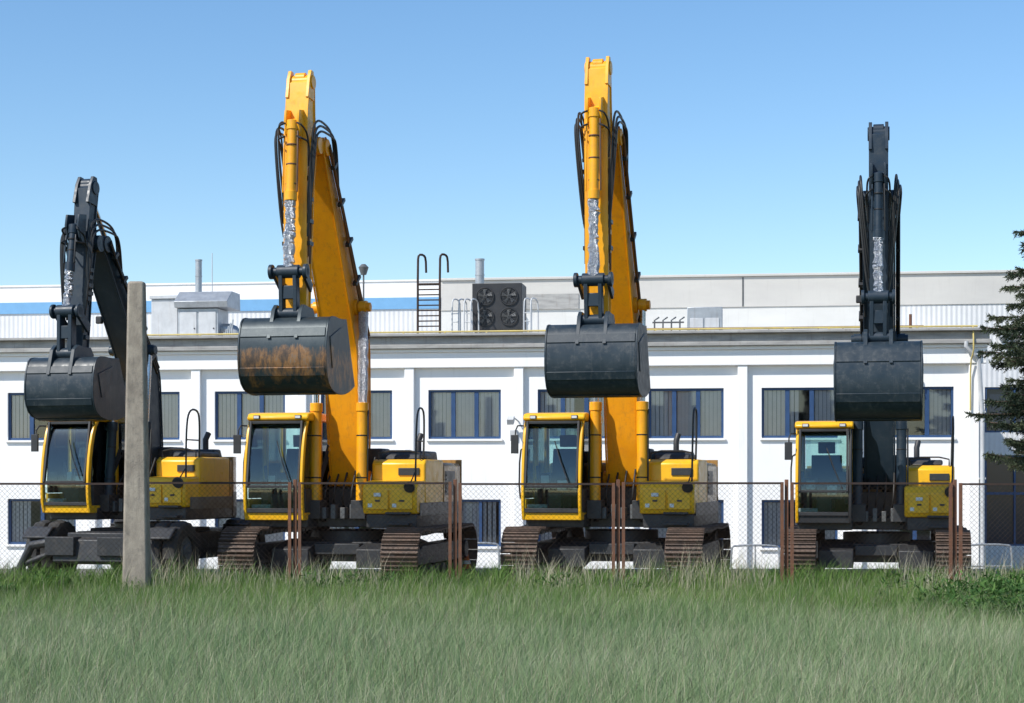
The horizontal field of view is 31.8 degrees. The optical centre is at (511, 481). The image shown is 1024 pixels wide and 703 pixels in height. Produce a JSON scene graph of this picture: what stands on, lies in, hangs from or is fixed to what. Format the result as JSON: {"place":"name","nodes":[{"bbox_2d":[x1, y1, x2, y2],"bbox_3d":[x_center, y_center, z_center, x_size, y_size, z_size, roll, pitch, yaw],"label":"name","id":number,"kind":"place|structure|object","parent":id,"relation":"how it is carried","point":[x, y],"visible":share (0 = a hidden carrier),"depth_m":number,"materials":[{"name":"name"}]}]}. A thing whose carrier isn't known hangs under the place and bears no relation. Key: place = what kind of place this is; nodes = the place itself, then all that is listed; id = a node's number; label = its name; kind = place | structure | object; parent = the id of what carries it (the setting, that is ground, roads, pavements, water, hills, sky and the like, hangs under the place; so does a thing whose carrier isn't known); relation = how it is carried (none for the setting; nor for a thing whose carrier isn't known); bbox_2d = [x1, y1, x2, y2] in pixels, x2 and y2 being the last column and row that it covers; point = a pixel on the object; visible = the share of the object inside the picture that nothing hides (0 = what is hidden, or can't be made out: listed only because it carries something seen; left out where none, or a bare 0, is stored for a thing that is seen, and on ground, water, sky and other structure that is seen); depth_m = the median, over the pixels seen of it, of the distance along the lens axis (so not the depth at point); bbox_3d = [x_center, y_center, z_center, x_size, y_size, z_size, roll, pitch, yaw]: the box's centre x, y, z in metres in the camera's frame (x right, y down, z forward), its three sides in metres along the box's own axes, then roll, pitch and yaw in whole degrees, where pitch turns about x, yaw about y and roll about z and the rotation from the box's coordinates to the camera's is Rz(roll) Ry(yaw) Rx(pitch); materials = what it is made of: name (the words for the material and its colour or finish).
{"place":"outdoors","nodes":[
{"label":"outdoors","id":0,"kind":"place"},
{"bbox_2d":[0,553,1023,595],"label":"fence line grass","id":1,"kind":"structure","parent":0,"point":[798,576],"depth_m":25.84,"materials":[{"name":"green plant"}]},
{"bbox_2d":[0,563,1023,702],"bbox_3d":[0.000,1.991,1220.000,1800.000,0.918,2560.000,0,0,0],"label":"ground","id":2,"kind":"structure","parent":0,"point":[215,570],"depth_m":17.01,"materials":[{"name":"green plant"}]},
{"bbox_2d":[122,281,150,590],"bbox_3d":[-5.255,-0.525,25.200,0.369,4.550,0.295,0,0,0],"label":"concrete pole","id":3,"kind":"object","parent":2,"relation":"on","point":[136,536],"visible":0.81,"depth_m":25.08,"materials":[{"name":"grey concrete"}]},
{"bbox_2d":[9,176,264,578],"bbox_3d":[-6.116,-1.562,29.642,2.920,6.323,5.421,0,0,15],"label":"excavator","id":4,"kind":"object","parent":2,"relation":"on","point":[75,392],"visible":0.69,"depth_m":28.52,"materials":[{"name":"grey paint"}]},
{"bbox_2d":[217,70,477,578],"bbox_3d":[-2.742,-2.306,29.427,3.260,7.832,6.177,0,0,12],"label":"excavator","id":5,"kind":"object","parent":2,"relation":"on","point":[297,342],"visible":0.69,"depth_m":28.65,"materials":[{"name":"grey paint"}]},
{"bbox_2d":[463,555,474,571],"bbox_3d":[-0.801,1.410,31.500,0.300,0.380,0.300,0,0,0],"label":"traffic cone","id":6,"kind":"object","parent":2,"relation":"on","point":[465,562],"visible":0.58,"depth_m":31.44,"materials":[{"name":"plastic"}]},
{"bbox_2d":[476,542,499,568],"bbox_3d":[-0.724,1.888,39.500,0.938,1.123,0.050,0,0,0],"label":"railing","id":7,"kind":"object","parent":2,"relation":"on","point":[498,547],"visible":0.31,"depth_m":39.48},
{"bbox_2d":[0,325,993,568],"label":"building","id":8,"kind":"structure","parent":2,"relation":"on","point":[752,396],"depth_m":41.89,"materials":[{"name":"white paint"}]},
{"bbox_2d":[5,393,43,441],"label":"window","id":9,"kind":"structure","parent":8,"relation":"in","point":[31,421],"depth_m":43.68,"materials":[{"name":"grey glass"}]},
{"bbox_2d":[5,499,75,546],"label":"window","id":10,"kind":"structure","parent":8,"relation":"in","point":[12,542],"depth_m":43.68,"materials":[{"name":"grey glass"}]},
{"bbox_2d":[111,519,179,522],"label":"window","id":11,"kind":"structure","parent":8,"relation":"in","point":[112,520],"depth_m":43.26,"materials":[{"name":"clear glass"}]},
{"bbox_2d":[160,392,180,441],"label":"window","id":12,"kind":"structure","parent":8,"relation":"in","point":[174,397],"depth_m":43.20,"materials":[{"name":"grey glass"}]},
{"bbox_2d":[149,291,239,335],"bbox_3d":[-7.941,-4.055,45.504,2.350,1.457,1.197,0,0,7],"label":"ventilation unit","id":13,"kind":"object","parent":8,"relation":"on","point":[192,312],"visible":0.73,"depth_m":45.10,"materials":[{"name":"grey metal"}]},
{"bbox_2d":[195,259,201,291],"bbox_3d":[-8.203,-4.570,47.099,0.188,2.480,0.188,0,0,0],"label":"flue pipe","id":14,"kind":"object","parent":8,"relation":"on","point":[198,275],"visible":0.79,"depth_m":47.03,"materials":[{"name":"silver metal"}]},
{"bbox_2d":[212,253,212,291],"bbox_3d":[-7.756,-4.622,46.537,0.037,2.584,0.037,0,0,22],"label":"antenna","id":15,"kind":"object","parent":8,"relation":"on","point":[212,272],"visible":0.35,"depth_m":46.53,"materials":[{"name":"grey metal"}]},
{"bbox_2d":[212,391,286,441],"bbox_3d":[-6.235,-1.550,42.853,1.800,1.200,0.205,0,0,7],"label":"window","id":16,"kind":"structure","parent":8,"relation":"in","point":[270,400],"depth_m":42.96,"materials":[{"name":"grey glass"}]},
{"bbox_2d":[215,499,284,541],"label":"window","id":17,"kind":"structure","parent":8,"relation":"in","point":[218,522],"depth_m":42.98,"materials":[{"name":"grey glass"}]},
{"bbox_2d":[321,390,393,440],"bbox_3d":[-3.671,-1.550,42.520,1.800,1.200,0.205,0,0,7],"label":"window","id":18,"kind":"structure","parent":8,"relation":"in","point":[376,396],"depth_m":42.54,"materials":[{"name":"grey glass"}]},
{"bbox_2d":[330,527,385,528],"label":"window","id":19,"kind":"structure","parent":8,"relation":"in","point":[331,527],"depth_m":42.65,"materials":[{"name":"grey glass"}]},
{"bbox_2d":[359,264,368,300],"bbox_3d":[-3.755,-4.415,45.513,0.257,2.169,0.257,0,0,0],"label":"roof ventilator","id":20,"kind":"object","parent":8,"relation":"on","point":[363,269],"visible":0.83,"depth_m":45.45,"materials":[{"name":"grey paint"}]},
{"bbox_2d":[417,253,448,330],"bbox_3d":[-1.891,-4.386,43.026,0.727,2.112,0.406,0,0,7],"label":"roof ladder","id":21,"kind":"object","parent":8,"relation":"on","point":[429,284],"visible":0.82,"depth_m":42.86,"materials":[{"name":"black metal"}]},
{"bbox_2d":[451,298,467,330],"bbox_3d":[-1.255,-3.869,43.422,0.215,1.077,0.586,0,0,21],"label":"pipe rack","id":22,"kind":"object","parent":8,"relation":"on","point":[459,310],"visible":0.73,"depth_m":43.20,"materials":[{"name":"grey metal"}]},
{"bbox_2d":[426,390,502,440],"bbox_3d":[-1.107,-1.550,42.187,1.800,1.200,0.205,0,0,7],"label":"window","id":23,"kind":"structure","parent":8,"relation":"in","point":[470,398],"depth_m":42.26,"materials":[{"name":"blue glass"}]},
{"bbox_2d":[463,298,478,332],"bbox_3d":[-0.967,-3.869,43.384,0.215,1.077,0.586,0,0,21],"label":"pipe rack","id":24,"kind":"object","parent":8,"relation":"on","point":[471,317],"visible":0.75,"depth_m":43.16,"materials":[{"name":"grey metal"}]},
{"bbox_2d":[475,258,484,282],"bbox_3d":[-0.867,-4.658,48.365,0.266,2.656,0.266,0,0,0],"label":"flue pipe","id":25,"kind":"object","parent":8,"relation":"on","point":[479,270],"visible":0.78,"depth_m":48.26,"materials":[{"name":"silver metal"}]},
{"bbox_2d":[462,499,500,548],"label":"window","id":26,"kind":"structure","parent":8,"relation":"in","point":[466,504],"depth_m":42.21,"materials":[{"name":"grey glass"}]},
{"bbox_2d":[472,283,525,332],"bbox_3d":[-0.309,-4.073,44.083,1.217,1.486,0.949,0,0,7],"label":"condenser unit","id":27,"kind":"object","parent":8,"relation":"on","point":[501,305],"visible":0.94,"depth_m":43.66,"materials":[{"name":"black metal"}]},
{"bbox_2d":[523,297,538,329],"bbox_3d":[0.470,-3.869,43.197,0.215,1.077,0.586,0,0,21],"label":"ladder","id":28,"kind":"object","parent":8,"relation":"on","point":[524,312],"visible":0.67,"depth_m":42.97,"materials":[{"name":"grey metal"}]},
{"bbox_2d":[538,389,606,440],"bbox_3d":[1.456,-1.550,41.854,1.800,1.200,0.205,0,0,7],"label":"window","id":29,"kind":"structure","parent":8,"relation":"in","point":[553,436],"depth_m":41.97,"materials":[{"name":"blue glass"}]},
{"bbox_2d":[538,527,610,540],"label":"window","id":30,"kind":"structure","parent":8,"relation":"in","point":[541,536],"depth_m":42.02,"materials":[{"name":"glass"}]},
{"bbox_2d":[652,316,684,330],"bbox_3d":[3.724,-3.629,42.775,0.766,0.597,0.135,0,0,7],"label":"pipe rack","id":31,"kind":"object","parent":8,"relation":"on","point":[671,322],"visible":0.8,"depth_m":42.73,"materials":[{"name":"grey metal"}]},
{"bbox_2d":[649,388,724,439],"bbox_3d":[4.019,-1.550,41.521,1.800,1.200,0.205,0,0,7],"label":"window","id":32,"kind":"structure","parent":8,"relation":"in","point":[682,401],"depth_m":41.60,"materials":[{"name":"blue glass"}]},
{"bbox_2d":[649,500,724,549],"bbox_3d":[4.019,0.995,41.521,1.800,1.150,0.205,0,0,7],"label":"window","id":33,"kind":"structure","parent":8,"relation":"in","point":[661,531],"depth_m":41.52,"materials":[{"name":"grey glass"}]},
{"bbox_2d":[687,307,722,327],"bbox_3d":[4.656,-3.753,43.402,0.836,0.846,0.820,0,0,7],"label":"ventilation unit","id":34,"kind":"object","parent":8,"relation":"on","point":[700,317],"visible":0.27,"depth_m":43.01,"materials":[{"name":"grey metal"}]},
{"bbox_2d":[647,314,923,330],"bbox_3d":[6.317,-3.745,42.134,6.500,0.830,0.163,0,0,7],"label":"pipe","id":35,"kind":"object","parent":8,"relation":"on","point":[910,319],"visible":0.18,"depth_m":41.97,"materials":[{"name":"metal"}]},
{"bbox_2d":[760,500,837,549],"bbox_3d":[6.578,0.995,41.188,1.800,1.150,0.205,0,0,7],"label":"window","id":36,"kind":"structure","parent":8,"relation":"in","point":[766,516],"depth_m":41.35,"materials":[{"name":"glass"}]},
{"bbox_2d":[760,387,839,439],"bbox_3d":[6.578,-1.550,41.188,1.800,1.200,0.205,0,0,7],"label":"window","id":37,"kind":"structure","parent":8,"relation":"in","point":[785,396],"depth_m":41.29,"materials":[{"name":"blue glass"}]},
{"bbox_2d":[876,530,930,539],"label":"window","id":38,"kind":"structure","parent":8,"relation":"in","point":[913,537],"depth_m":40.91,"materials":[{"name":"glass"}]},
{"bbox_2d":[895,387,955,439],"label":"window","id":39,"kind":"structure","parent":8,"relation":"in","point":[939,396],"depth_m":40.86,"materials":[{"name":"glass"}]},
{"bbox_2d":[0,565,1023,702],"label":"dry grass stalks","id":40,"kind":"object","parent":2,"relation":"on","point":[540,611],"visible":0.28,"depth_m":16.02,"materials":[{"name":"plant"}]},
{"bbox_2d":[0,270,1023,568],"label":"warehouse","id":41,"kind":"structure","parent":2,"relation":"on","point":[926,298],"depth_m":48.47,"materials":[{"name":"concrete"}]},
{"bbox_2d":[985,387,1023,431],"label":"window","id":42,"kind":"structure","parent":41,"relation":"in","point":[993,393],"depth_m":47.74,"materials":[{"name":"grey glass"}]},
{"bbox_2d":[985,455,1023,545],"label":"window","id":43,"kind":"structure","parent":41,"relation":"in","point":[994,473],"depth_m":47.71,"materials":[{"name":"black glass"}]},
{"bbox_2d":[0,479,1023,587],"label":"fence","id":44,"kind":"object","parent":2,"relation":"on","point":[952,516],"visible":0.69,"depth_m":26.00,"materials":[{"name":"metal"}]},
{"bbox_2d":[0,538,1023,592],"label":"dry weed stalks","id":45,"kind":"object","parent":2,"relation":"on","point":[637,578],"visible":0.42,"depth_m":25.74,"materials":[{"name":"beige plant"}]},
{"bbox_2d":[0,566,1023,618],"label":"leafy weeds","id":46,"kind":"object","parent":2,"relation":"on","point":[1000,582],"visible":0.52,"depth_m":23.36,"materials":[{"name":"green plant"}]},
{"bbox_2d":[500,56,730,579],"bbox_3d":[1.756,-2.415,29.678,3.195,8.050,6.167,0,0,13],"label":"excavator","id":47,"kind":"object","parent":2,"relation":"on","point":[598,350],"visible":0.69,"depth_m":28.62,"materials":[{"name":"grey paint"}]},
{"bbox_2d":[730,544,779,568],"bbox_3d":[5.341,1.913,39.500,1.120,1.073,0.050,0,0,0],"label":"railing","id":48,"kind":"object","parent":2,"relation":"on","point":[743,545],"visible":0.48,"depth_m":39.48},
{"bbox_2d":[784,122,970,576],"bbox_3d":[6.031,-1.937,29.770,2.901,7.108,6.176,0,0,12],"label":"excavator","id":49,"kind":"object","parent":2,"relation":"on","point":[878,373],"visible":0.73,"depth_m":28.64,"materials":[{"name":"grey paint"}]},
{"bbox_2d":[966,543,1012,568],"bbox_3d":[10.070,1.778,38.000,1.031,0.943,0.050,0,0,0],"label":"railing","id":50,"kind":"object","parent":2,"relation":"on","point":[991,544],"visible":0.34,"depth_m":37.98,"materials":[{"name":"silver metal"}]},
{"bbox_2d":[964,229,1023,473],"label":"spruce tree","id":51,"kind":"object","parent":2,"relation":"on","point":[1013,402],"visible":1,"depth_m":35.08,"materials":[{"name":"green plant"}]},
{"bbox_2d":[0,0,1023,285],"label":"sky","id":52,"kind":"structure","parent":0,"point":[451,122],"materials":[{"name":"blue"}]}
]}

